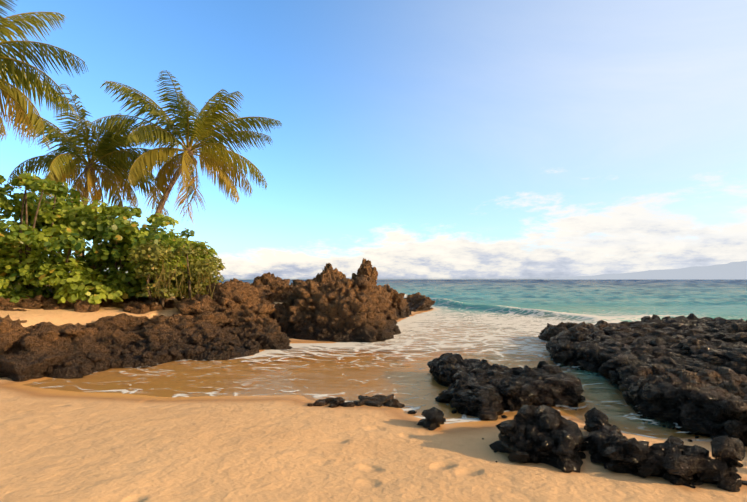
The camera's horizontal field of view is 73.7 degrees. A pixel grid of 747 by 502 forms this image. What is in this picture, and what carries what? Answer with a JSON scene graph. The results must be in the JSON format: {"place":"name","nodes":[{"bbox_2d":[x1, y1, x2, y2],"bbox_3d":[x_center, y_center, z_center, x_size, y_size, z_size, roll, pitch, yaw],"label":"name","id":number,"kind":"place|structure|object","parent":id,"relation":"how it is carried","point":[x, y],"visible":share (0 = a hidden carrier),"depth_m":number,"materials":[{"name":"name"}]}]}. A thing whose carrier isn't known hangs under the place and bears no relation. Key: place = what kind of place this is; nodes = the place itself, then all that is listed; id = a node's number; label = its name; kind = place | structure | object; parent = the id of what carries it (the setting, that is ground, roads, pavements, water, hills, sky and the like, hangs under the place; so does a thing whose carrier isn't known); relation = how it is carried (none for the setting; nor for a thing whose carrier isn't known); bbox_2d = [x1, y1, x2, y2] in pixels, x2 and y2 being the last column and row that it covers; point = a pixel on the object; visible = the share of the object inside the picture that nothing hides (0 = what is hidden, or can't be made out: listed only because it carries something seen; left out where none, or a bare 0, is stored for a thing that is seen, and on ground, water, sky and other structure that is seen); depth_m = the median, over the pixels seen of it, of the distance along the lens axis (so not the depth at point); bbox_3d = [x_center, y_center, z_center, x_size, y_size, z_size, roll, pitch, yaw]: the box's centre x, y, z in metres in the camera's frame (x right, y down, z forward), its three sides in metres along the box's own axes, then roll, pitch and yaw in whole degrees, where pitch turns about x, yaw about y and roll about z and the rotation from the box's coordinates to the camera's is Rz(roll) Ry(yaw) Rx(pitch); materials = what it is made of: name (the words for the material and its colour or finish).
{"place":"outdoors","nodes":[
{"label":"outdoors","id":0,"kind":"place"},
{"bbox_2d":[0,285,746,501],"bbox_3d":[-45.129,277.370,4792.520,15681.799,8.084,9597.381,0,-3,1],"label":"sand ground","id":1,"kind":"structure","parent":0,"point":[58,444],"depth_m":4.75,"materials":[{"name":"beige sand"}]},
{"bbox_2d":[0,0,88,150],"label":"fronds","id":2,"kind":"object","parent":1,"relation":"on","point":[17,100],"visible":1,"depth_m":14.45,"materials":[{"name":"green plant"}]},
{"bbox_2d":[7,84,169,257],"bbox_3d":[-12.440,-2.278,21.351,6.752,8.271,7.026,0,-3,1],"label":"palm tree","id":3,"kind":"object","parent":1,"relation":"on","point":[103,150],"visible":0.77,"depth_m":20.86,"materials":[{"name":"green plant"}]},
{"bbox_2d":[0,171,218,304],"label":"sea grape leaves","id":4,"kind":"object","parent":1,"relation":"on","point":[52,228],"visible":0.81,"depth_m":13.97,"materials":[{"name":"green plant"}]},
{"bbox_2d":[127,238,225,306],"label":"naupaka scrub leaves","id":5,"kind":"object","parent":1,"relation":"on","point":[153,254],"visible":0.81,"depth_m":13.73,"materials":[{"name":"green plant"}]},
{"bbox_2d":[81,70,281,225],"bbox_3d":[-8.394,-2.767,21.596,7.619,9.281,7.854,3,-5,-45],"label":"palm tree","id":6,"kind":"object","parent":1,"relation":"on","point":[202,131],"visible":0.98,"depth_m":21.30,"materials":[{"name":"green plant"}]},
{"bbox_2d":[0,258,434,381],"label":"lava rocks","id":7,"kind":"object","parent":1,"relation":"on","point":[233,318],"visible":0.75,"depth_m":12.46,"materials":[{"name":"brown stone"}]},
{"bbox_2d":[155,254,218,298],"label":"stems","id":8,"kind":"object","parent":7,"relation":"on","point":[185,292],"depth_m":13.47,"materials":[{"name":"green plant"}]},
{"bbox_2d":[307,313,746,491],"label":"lava rocks","id":9,"kind":"object","parent":1,"relation":"on","point":[688,373],"visible":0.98,"depth_m":6.19,"materials":[{"name":"black stone"}]},
{"bbox_2d":[0,0,746,278],"label":"sky","id":10,"kind":"structure","parent":0,"point":[415,139],"materials":[{"name":"blue"}]},
{"bbox_2d":[27,279,746,440],"bbox_3d":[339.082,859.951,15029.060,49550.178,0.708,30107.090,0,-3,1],"label":"sea water","id":11,"kind":"structure","parent":0,"point":[524,307],"depth_m":22.05,"materials":[{"name":"teal liquid"}]},
{"bbox_2d":[542,261,746,279],"bbox_3d":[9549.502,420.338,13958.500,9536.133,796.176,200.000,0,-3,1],"label":"distant island","id":12,"kind":"structure","parent":0,"point":[733,271],"depth_m":13965.10,"materials":[{"name":"grey"}]}
]}

